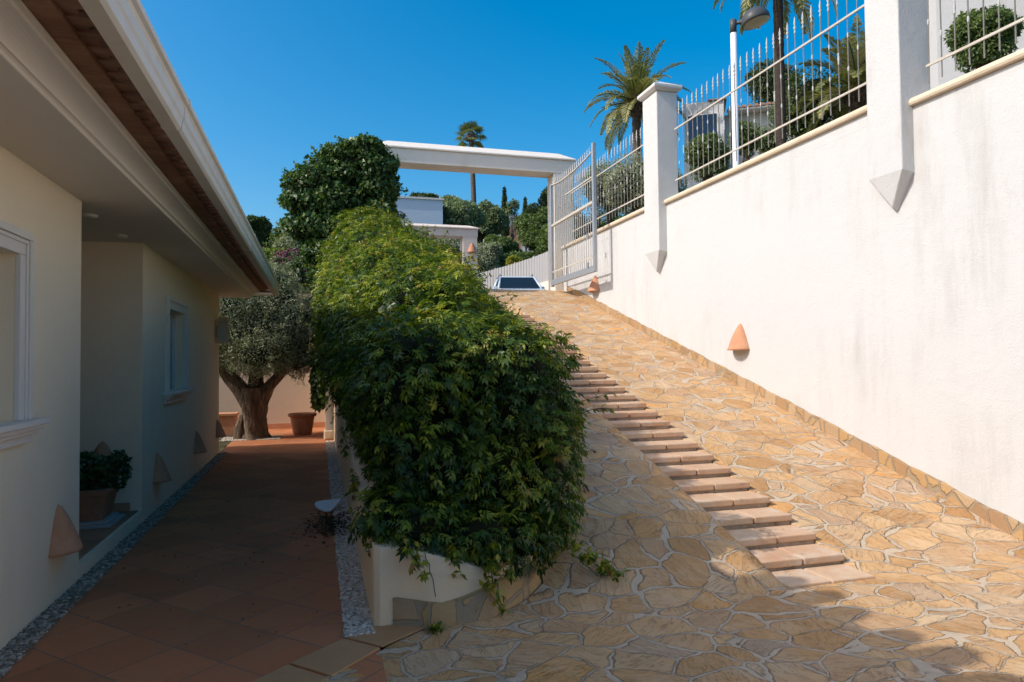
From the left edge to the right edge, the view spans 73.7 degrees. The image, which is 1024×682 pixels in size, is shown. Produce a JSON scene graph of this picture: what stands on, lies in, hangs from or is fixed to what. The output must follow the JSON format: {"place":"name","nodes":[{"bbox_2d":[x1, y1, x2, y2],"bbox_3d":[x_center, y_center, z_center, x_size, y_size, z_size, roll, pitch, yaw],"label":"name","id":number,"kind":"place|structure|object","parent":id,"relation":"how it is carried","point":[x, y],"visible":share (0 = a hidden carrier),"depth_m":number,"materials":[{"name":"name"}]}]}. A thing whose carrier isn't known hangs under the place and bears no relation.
{"place":"outdoors","nodes":[
{"label":"outdoors","id":0,"kind":"place"},
{"bbox_2d":[0,427,386,681],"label":"path","id":1,"kind":"structure","parent":0,"point":[146,634],"depth_m":4.63,"materials":[{"name":"ceramic"}]},
{"bbox_2d":[0,452,227,677],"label":"gravel strip","id":2,"kind":"object","parent":1,"relation":"on","point":[13,651],"visible":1,"depth_m":4.77,"materials":[{"name":"stone"}]},
{"bbox_2d":[0,0,280,649],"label":"house","id":3,"kind":"structure","parent":1,"relation":"on","point":[131,252],"depth_m":4.50,"materials":[{"name":"paint"}]},
{"bbox_2d":[0,219,49,449],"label":"window","id":4,"kind":"structure","parent":3,"relation":"in","point":[13,239],"depth_m":3.90,"materials":[{"name":"white paint"}]},
{"bbox_2d":[48,504,83,557],"bbox_3d":[-2.933,1.234,4.535,0.147,0.310,0.319,0,-2,-16],"label":"wall lamp","id":5,"kind":"object","parent":3,"relation":"attached to","point":[65,539],"visible":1,"depth_m":4.46,"materials":[{"name":"ceramic"}]},
{"bbox_2d":[79,483,124,529],"bbox_3d":[-3.790,1.472,6.104,0.480,0.320,0.480,0,-2,-16],"label":"porch planter","id":6,"kind":"object","parent":3,"relation":"on","point":[95,507],"visible":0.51,"depth_m":5.97,"materials":[{"name":"ceramic"}]},
{"bbox_2d":[79,449,133,491],"bbox_3d":[-3.789,1.168,6.097,0.702,0.427,0.559,0,-2,-16],"label":"jade plant","id":7,"kind":"object","parent":6,"relation":"on","point":[99,476],"visible":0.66,"depth_m":6.09,"materials":[{"name":"green plant"}]},
{"bbox_2d":[88,441,119,474],"bbox_3d":[-3.927,1.121,6.510,0.330,0.320,0.152,0,-2,-16],"label":"wall lamp","id":8,"kind":"object","parent":3,"relation":"attached to","point":[102,448],"visible":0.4,"depth_m":6.54,"materials":[{"name":"ceramic"}]},
{"bbox_2d":[153,452,171,483],"bbox_3d":[-3.717,1.337,7.294,0.147,0.310,0.319,0,-2,-16],"label":"wall lamp","id":9,"kind":"object","parent":3,"relation":"attached to","point":[161,474],"visible":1,"depth_m":7.21,"materials":[{"name":"ceramic"}]},
{"bbox_2d":[162,295,194,403],"bbox_3d":[-4.099,0.116,8.260,0.260,1.225,1.410,0,-2,-16],"label":"window","id":10,"kind":"structure","parent":3,"relation":"in","point":[171,303],"depth_m":8.52,"materials":[{"name":"white paint"}]},
{"bbox_2d":[194,431,206,453],"bbox_3d":[-4.381,1.412,9.631,0.147,0.310,0.319,0,-2,-16],"label":"wall lamp","id":11,"kind":"object","parent":3,"relation":"attached to","point":[199,446],"visible":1,"depth_m":9.55,"materials":[{"name":"ceramic"}]},
{"bbox_2d":[216,419,225,437],"bbox_3d":[-4.955,1.477,11.650,0.147,0.310,0.319,0,-2,-16],"label":"wall lamp","id":12,"kind":"object","parent":3,"relation":"attached to","point":[220,432],"visible":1,"depth_m":11.56,"materials":[{"name":"ceramic"}]},
{"bbox_2d":[215,316,228,342],"bbox_3d":[-4.907,-0.187,11.561,0.200,0.450,0.170,0,-2,-16],"label":"wall lantern","id":13,"kind":"object","parent":3,"relation":"attached to","point":[222,331],"depth_m":11.50,"materials":[{"name":"metal"}]},
{"bbox_2d":[38,446,339,669],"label":"fallen leaves","id":14,"kind":"object","parent":1,"relation":"on","point":[239,545],"visible":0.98,"depth_m":5.74,"materials":[{"name":"brown plant"}]},
{"bbox_2d":[219,435,281,441],"bbox_3d":[-5.388,2.011,14.135,1.172,0.031,0.777,0,-2,-16],"label":"gravel bed","id":15,"kind":"object","parent":1,"relation":"on","point":[269,438],"visible":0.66,"depth_m":13.91,"materials":[{"name":"white gravel"}]},
{"bbox_2d":[219,251,319,439],"bbox_3d":[-5.429,0.048,14.139,3.491,4.042,2.517,0,-2,-16],"label":"olive tree","id":16,"kind":"object","parent":1,"relation":"on","point":[262,334],"visible":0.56,"depth_m":13.87,"materials":[{"name":"green plant"}]},
{"bbox_2d":[288,412,316,434],"bbox_3d":[-4.565,1.802,14.870,0.605,0.460,0.605,0,-2,-16],"label":"flower pot","id":17,"kind":"object","parent":1,"relation":"on","point":[302,423],"visible":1,"depth_m":14.68,"materials":[{"name":"ceramic"}]},
{"bbox_2d":[292,509,350,546],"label":"leaf litter","id":18,"kind":"object","parent":1,"relation":"on","point":[330,522],"visible":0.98,"depth_m":6.47,"materials":[{"name":"black plant"}]},
{"bbox_2d":[314,499,340,511],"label":"white slab","id":19,"kind":"structure","parent":1,"relation":"on","point":[327,505],"depth_m":7.13,"materials":[{"name":"white stone"}]},
{"bbox_2d":[324,380,333,439],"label":"garden pillar","id":20,"kind":"structure","parent":1,"relation":"on","point":[329,429],"depth_m":13.77,"materials":[{"name":"stone"}]},
{"bbox_2d":[252,624,423,681],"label":"path border","id":21,"kind":"object","parent":1,"relation":"on","point":[332,659],"visible":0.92,"depth_m":3.58,"materials":[{"name":"tile"}]},
{"bbox_2d":[325,440,375,637],"bbox_3d":[-2.226,1.819,8.669,0.194,0.031,10.029,0,-2,-16],"label":"gravel strip","id":22,"kind":"object","parent":1,"relation":"on","point":[357,618],"visible":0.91,"depth_m":5.03,"materials":[{"name":"stone"}]},
{"bbox_2d":[219,290,713,667],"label":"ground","id":23,"kind":"structure","parent":0,"point":[223,445],"depth_m":15.07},
{"bbox_2d":[219,412,238,435],"bbox_3d":[-6.308,1.811,14.895,0.620,0.480,0.460,0,-2,-16],"label":"flower pot","id":24,"kind":"object","parent":23,"relation":"on","point":[228,420],"visible":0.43,"depth_m":14.74,"materials":[{"name":"ceramic"}]},
{"bbox_2d":[247,214,272,248],"bbox_3d":[-14.270,-3.676,37.580,2.197,6.508,2.151,0,-2,-16],"label":"tree","id":25,"kind":"object","parent":23,"relation":"on","point":[262,226],"visible":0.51,"depth_m":37.11,"materials":[{"name":"green plant"}]},
{"bbox_2d":[219,293,324,439],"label":"garden wall","id":26,"kind":"structure","parent":23,"relation":"on","point":[288,397],"depth_m":16.22,"materials":[{"name":"concrete"}]},
{"bbox_2d":[266,220,282,250],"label":"tree","id":27,"kind":"object","parent":23,"relation":"on","point":[276,231],"visible":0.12,"depth_m":89.06,"materials":[{"name":"green plant"}]},
{"bbox_2d":[262,247,292,259],"bbox_3d":[-8.671,-1.590,24.637,1.641,3.697,1.427,0,-2,-16],"label":"tree","id":28,"kind":"object","parent":23,"relation":"on","point":[267,251],"visible":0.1,"depth_m":24.37,"materials":[{"name":"green plant"}]},
{"bbox_2d":[272,227,302,289],"bbox_3d":[-10.289,-3.048,32.625,2.300,5.918,1.934,0,-2,-16],"label":"tree","id":29,"kind":"object","parent":23,"relation":"on","point":[286,241],"visible":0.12,"depth_m":32.10,"materials":[{"name":"green plant"}]},
{"bbox_2d":[270,248,311,291],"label":"bougainvillea","id":30,"kind":"object","parent":23,"relation":"on","point":[297,263],"visible":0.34,"depth_m":21.67,"materials":[{"name":"green plant"}]},
{"bbox_2d":[300,283,312,293],"bbox_3d":[-6.598,-1.387,23.086,1.298,3.157,1.240,0,-2,-16],"label":"tree","id":31,"kind":"object","parent":23,"relation":"on","point":[306,288],"visible":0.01,"depth_m":22.84,"materials":[{"name":"green plant"}]},
{"bbox_2d":[396,195,443,224],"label":"modern house","id":32,"kind":"structure","parent":23,"relation":"on","point":[423,210],"depth_m":48.40,"materials":[{"name":"white paint"}]},
{"bbox_2d":[410,192,438,197],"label":"tree","id":33,"kind":"object","parent":23,"relation":"on","point":[425,194],"visible":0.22,"depth_m":75.40,"materials":[{"name":"green plant"}]},
{"bbox_2d":[405,223,478,274],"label":"garden arch","id":34,"kind":"structure","parent":23,"relation":"on","point":[467,236],"depth_m":19.47,"materials":[{"name":"white paint"}]},
{"bbox_2d":[467,243,476,252],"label":"wall lamp","id":35,"kind":"object","parent":34,"relation":"attached to","point":[471,248],"visible":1,"depth_m":19.45,"materials":[{"name":"ceramic"}]},
{"bbox_2d":[433,238,459,250],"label":"tree","id":36,"kind":"object","parent":23,"relation":"on","point":[454,243],"visible":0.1,"depth_m":46.12,"materials":[{"name":"green plant"}]},
{"bbox_2d":[439,194,487,239],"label":"tree","id":37,"kind":"object","parent":23,"relation":"on","point":[458,211],"visible":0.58,"depth_m":50.03,"materials":[{"name":"green plant"}]},
{"bbox_2d":[454,120,487,249],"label":"palm tree","id":38,"kind":"object","parent":23,"relation":"on","point":[471,136],"visible":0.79,"depth_m":61.66,"materials":[{"name":"green plant"}]},
{"bbox_2d":[383,141,576,290],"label":"gate arch","id":39,"kind":"structure","parent":23,"relation":"on","point":[450,158],"depth_m":15.88,"materials":[{"name":"white paint"}]},
{"bbox_2d":[261,132,407,412],"bbox_3d":[-3.738,-1.517,14.499,3.097,6.034,1.620,0,-2,-16],"label":"ivy","id":40,"kind":"object","parent":39,"relation":"attached to","point":[325,183],"visible":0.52,"depth_m":14.14,"materials":[{"name":"green plant"}]},
{"bbox_2d":[477,229,500,247],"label":"tree","id":41,"kind":"object","parent":23,"relation":"on","point":[480,237],"visible":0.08,"depth_m":59.35,"materials":[{"name":"green plant"}]},
{"bbox_2d":[477,241,502,272],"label":"tree","id":42,"kind":"object","parent":23,"relation":"on","point":[488,256],"visible":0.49,"depth_m":42.68,"materials":[{"name":"green plant"}]},
{"bbox_2d":[477,198,509,234],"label":"tree","id":43,"kind":"object","parent":23,"relation":"on","point":[497,221],"visible":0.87,"depth_m":55.35,"materials":[{"name":"green plant"}]},
{"bbox_2d":[483,234,522,256],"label":"tree","id":44,"kind":"object","parent":23,"relation":"on","point":[508,244],"visible":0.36,"depth_m":45.01,"materials":[{"name":"green plant"}]},
{"bbox_2d":[500,186,509,236],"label":"tree","id":45,"kind":"object","parent":23,"relation":"on","point":[503,207],"visible":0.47,"depth_m":64.51,"materials":[{"name":"green plant"}]},
{"bbox_2d":[483,215,532,251],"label":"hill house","id":46,"kind":"structure","parent":23,"relation":"on","point":[521,247],"depth_m":73.26,"materials":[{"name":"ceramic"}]},
{"bbox_2d":[504,198,519,239],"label":"tree","id":47,"kind":"object","parent":23,"relation":"on","point":[514,205],"visible":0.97,"depth_m":60.53,"materials":[{"name":"green plant"}]},
{"bbox_2d":[478,252,548,289],"bbox_3d":[0.457,-2.264,34.808,0.760,4.044,13.533,0,-2,-20],"label":"board fence","id":48,"kind":"object","parent":23,"relation":"on","point":[536,267],"visible":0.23,"depth_m":34.55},
{"bbox_2d":[505,254,522,265],"bbox_3d":[0.161,-2.738,39.623,0.980,4.595,1.096,-2,-2,31],"label":"tree","id":49,"kind":"object","parent":23,"relation":"on","point":[511,259],"visible":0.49,"depth_m":39.41,"materials":[{"name":"yellow plant"}]},
{"bbox_2d":[497,250,538,267],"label":"tree","id":50,"kind":"object","parent":23,"relation":"on","point":[523,255],"visible":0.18,"depth_m":43.51,"materials":[{"name":"green plant"}]},
{"bbox_2d":[521,197,527,253],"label":"tree","id":51,"kind":"object","parent":23,"relation":"on","point":[525,202],"visible":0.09,"depth_m":69.37,"materials":[{"name":"green plant"}]},
{"bbox_2d":[511,206,547,253],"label":"tree","id":52,"kind":"object","parent":23,"relation":"on","point":[528,226],"visible":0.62,"depth_m":47.76,"materials":[{"name":"green plant"}]},
{"bbox_2d":[524,187,547,215],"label":"tree","id":53,"kind":"object","parent":23,"relation":"on","point":[533,207],"visible":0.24,"depth_m":64.82,"materials":[{"name":"green plant"}]},
{"bbox_2d":[534,223,547,254],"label":"tree","id":54,"kind":"object","parent":23,"relation":"on","point":[541,242],"visible":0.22,"depth_m":44.33,"materials":[{"name":"green plant"}]},
{"bbox_2d":[574,206,591,238],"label":"tree","id":55,"kind":"object","parent":23,"relation":"on","point":[582,233],"visible":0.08,"depth_m":106.60,"materials":[{"name":"green plant"}]},
{"bbox_2d":[589,210,606,228],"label":"tree","id":56,"kind":"object","parent":23,"relation":"on","point":[601,223],"visible":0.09,"depth_m":132.55,"materials":[{"name":"green plant"}]},
{"bbox_2d":[580,159,626,223],"bbox_3d":[2.441,-2.759,17.002,1.386,3.555,1.490,-2,-2,39],"label":"shrub","id":57,"kind":"object","parent":23,"relation":"on","point":[598,193],"visible":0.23,"depth_m":16.77,"materials":[{"name":"green plant"}]},
{"bbox_2d":[602,209,622,224],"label":"tree","id":58,"kind":"object","parent":23,"relation":"on","point":[613,220],"visible":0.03,"depth_m":134.17,"materials":[{"name":"green plant"}]},
{"bbox_2d":[614,207,629,220],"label":"tree","id":59,"kind":"object","parent":23,"relation":"on","point":[620,216],"visible":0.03,"depth_m":113.53,"materials":[{"name":"green plant"}]},
{"bbox_2d":[604,152,643,214],"bbox_3d":[2.871,-2.753,16.069,1.485,3.481,1.475,0,-2,-16],"label":"shrub","id":60,"kind":"object","parent":23,"relation":"on","point":[618,180],"visible":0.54,"depth_m":15.82,"materials":[{"name":"green plant"}]},
{"bbox_2d":[583,39,691,210],"bbox_3d":[4.550,-5.747,24.424,3.726,9.716,3.742,-2,-2,44],"label":"palm tree","id":61,"kind":"object","parent":23,"relation":"on","point":[636,81],"visible":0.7,"depth_m":24.14,"materials":[{"name":"green plant"}]},
{"bbox_2d":[638,169,687,207],"bbox_3d":[3.450,-2.549,15.644,1.278,3.034,1.216,0,-2,-16],"label":"shrub","id":62,"kind":"object","parent":23,"relation":"on","point":[680,181],"visible":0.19,"depth_m":15.49,"materials":[{"name":"green plant"}]},
{"bbox_2d":[684,132,732,181],"bbox_3d":[4.004,-2.687,14.012,1.053,3.204,1.058,0,-2,-16],"label":"shrub","id":63,"kind":"object","parent":23,"relation":"on","point":[715,164],"visible":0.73,"depth_m":13.79,"materials":[{"name":"green plant"}]},
{"bbox_2d":[727,120,767,162],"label":"shrub","id":64,"kind":"object","parent":23,"relation":"on","point":[745,140],"visible":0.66,"depth_m":18.43,"materials":[{"name":"green plant"}]},
{"bbox_2d":[730,6,769,166],"bbox_3d":[4.018,-3.864,11.378,0.609,3.403,0.504,0,-2,-16],"label":"street lamp","id":65,"kind":"object","parent":23,"relation":"on","point":[755,17],"visible":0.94,"depth_m":11.44,"materials":[{"name":"grey metal"}]},
{"bbox_2d":[754,123,775,154],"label":"shrub","id":66,"kind":"object","parent":23,"relation":"on","point":[766,147],"visible":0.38,"depth_m":19.78,"materials":[{"name":"green plant"}]},
{"bbox_2d":[684,97,849,189],"bbox_3d":[11.361,-5.126,26.452,8.794,8.651,6.100,-1,-2,16],"label":"villa","id":67,"kind":"object","parent":23,"relation":"on","point":[693,135],"visible":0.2,"depth_m":24.80,"materials":[{"name":"tile"}]},
{"bbox_2d":[686,112,717,146],"bbox_3d":[6.901,-7.472,24.712,1.105,1.518,0.039,-1,-2,16],"label":"window","id":68,"kind":"structure","parent":67,"relation":"in","point":[693,135],"depth_m":24.72,"materials":[{"name":"blue glass"}]},
{"bbox_2d":[743,58,802,104],"bbox_3d":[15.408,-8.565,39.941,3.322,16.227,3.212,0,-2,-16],"label":"shrub","id":69,"kind":"object","parent":23,"relation":"on","point":[764,85],"visible":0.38,"depth_m":39.69,"materials":[{"name":"green plant"}]},
{"bbox_2d":[712,0,836,146],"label":"palm tree","id":70,"kind":"object","parent":23,"relation":"on","point":[780,16],"visible":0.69,"depth_m":18.34,"materials":[{"name":"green plant"}]},
{"bbox_2d":[561,0,1023,540],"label":"retaining wall","id":71,"kind":"structure","parent":23,"relation":"on","point":[859,274],"depth_m":7.00,"materials":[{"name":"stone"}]},
{"bbox_2d":[550,142,597,286],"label":"driveway gate","id":72,"kind":"structure","parent":71,"relation":"attached to","point":[587,270],"depth_m":14.25,"materials":[{"name":"metal"}]},
{"bbox_2d":[587,275,599,292],"bbox_3d":[1.661,-1.200,14.187,0.180,0.350,0.391,0,-2,-16],"label":"wall lamp","id":73,"kind":"object","parent":71,"relation":"attached to","point":[594,285],"visible":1,"depth_m":14.10,"materials":[{"name":"ceramic"}]},
{"bbox_2d":[571,127,643,235],"bbox_3d":[1.977,-3.184,13.983,0.055,1.447,4.271,0,-2,-16],"label":"iron fence","id":74,"kind":"object","parent":71,"relation":"on","point":[611,166],"visible":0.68,"depth_m":13.79,"materials":[{"name":"paint"}]},
{"bbox_2d":[727,323,749,349],"bbox_3d":[3.046,-0.060,9.323,0.180,0.370,0.391,0,-2,-16],"label":"wall lamp","id":75,"kind":"object","parent":71,"relation":"attached to","point":[738,341],"visible":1,"depth_m":9.24,"materials":[{"name":"ceramic"}]},
{"bbox_2d":[674,0,865,187],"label":"iron fence","id":76,"kind":"object","parent":71,"relation":"on","point":[849,91],"visible":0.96,"depth_m":8.94,"materials":[{"name":"paint"}]},
{"bbox_2d":[926,0,1023,83],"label":"iron fence","id":77,"kind":"object","parent":71,"relation":"on","point":[969,45],"visible":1,"depth_m":6.25,"materials":[{"name":"paint"}]},
{"bbox_2d":[766,62,842,141],"bbox_3d":[8.945,-4.584,20.470,2.427,7.270,2.360,0,-2,-16],"label":"shrub","id":78,"kind":"object","parent":23,"relation":"on","point":[802,129],"visible":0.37,"depth_m":20.16,"materials":[{"name":"green plant"}]},
{"bbox_2d":[792,15,866,132],"bbox_3d":[9.468,-5.147,18.441,3.418,7.266,3.464,0,-2,-16],"label":"palm tree","id":79,"kind":"object","parent":23,"relation":"on","point":[855,104],"visible":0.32,"depth_m":18.27,"materials":[{"name":"green plant"}]},
{"bbox_2d":[929,0,1023,89],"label":"villa","id":80,"kind":"object","parent":23,"relation":"on","point":[950,73],"depth_m":14.74,"materials":[{"name":"stone"}]},
{"bbox_2d":[943,4,1023,73],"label":"shrub","id":81,"kind":"object","parent":23,"relation":"on","point":[992,51],"visible":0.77,"depth_m":8.54,"materials":[{"name":"green plant"}]},
{"bbox_2d":[140,0,864,230],"label":"sky","id":82,"kind":"structure","parent":0,"point":[266,82],"materials":[{"name":"blue"}]},
{"bbox_2d":[324,506,730,681],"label":"driveway apron","id":83,"kind":"object","parent":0,"point":[571,619],"visible":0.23,"depth_m":3.71,"materials":[{"name":"stone"}]},
{"bbox_2d":[427,620,444,634],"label":"weed","id":84,"kind":"object","parent":83,"relation":"on","point":[433,627],"visible":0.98,"depth_m":3.91,"materials":[{"name":"green plant"}]},
{"bbox_2d":[334,399,541,643],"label":"planter wall","id":85,"kind":"structure","parent":83,"relation":"on","point":[397,593],"depth_m":4.03,"materials":[{"name":"stone"}]},
{"bbox_2d":[302,193,631,616],"bbox_3d":[-1.222,-0.549,9.630,3.504,4.968,11.401,0,-2,-16],"label":"climbing bush","id":86,"kind":"object","parent":85,"relation":"in","point":[437,362],"visible":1,"depth_m":4.51,"materials":[{"name":"green plant"}]},
{"bbox_2d":[560,457,569,476],"bbox_3d":[0.393,0.922,4.991,0.070,0.140,0.060,0,-2,-16],"label":"garden light","id":87,"kind":"object","parent":86,"relation":"in","point":[561,465],"visible":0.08,"depth_m":4.97,"materials":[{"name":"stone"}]},
{"bbox_2d":[487,289,1023,681],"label":"driveway","id":88,"kind":"structure","parent":0,"point":[939,597],"depth_m":5.18,"materials":[{"name":"stone"}]},
{"bbox_2d":[512,315,874,588],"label":"staircase","id":89,"kind":"structure","parent":88,"relation":"on","point":[779,547],"depth_m":6.00,"materials":[{"name":"tile"}]},
{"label":"road","id":90,"kind":"structure","parent":0,"visible":0},
{"bbox_2d":[493,274,545,289],"bbox_3d":[0.176,-1.721,26.086,1.940,1.656,4.480,0,-2,-7],"label":"parked car","id":91,"kind":"object","parent":90,"relation":"on","point":[531,282],"visible":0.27,"depth_m":25.39,"materials":[{"name":"grey paint"}]}
]}

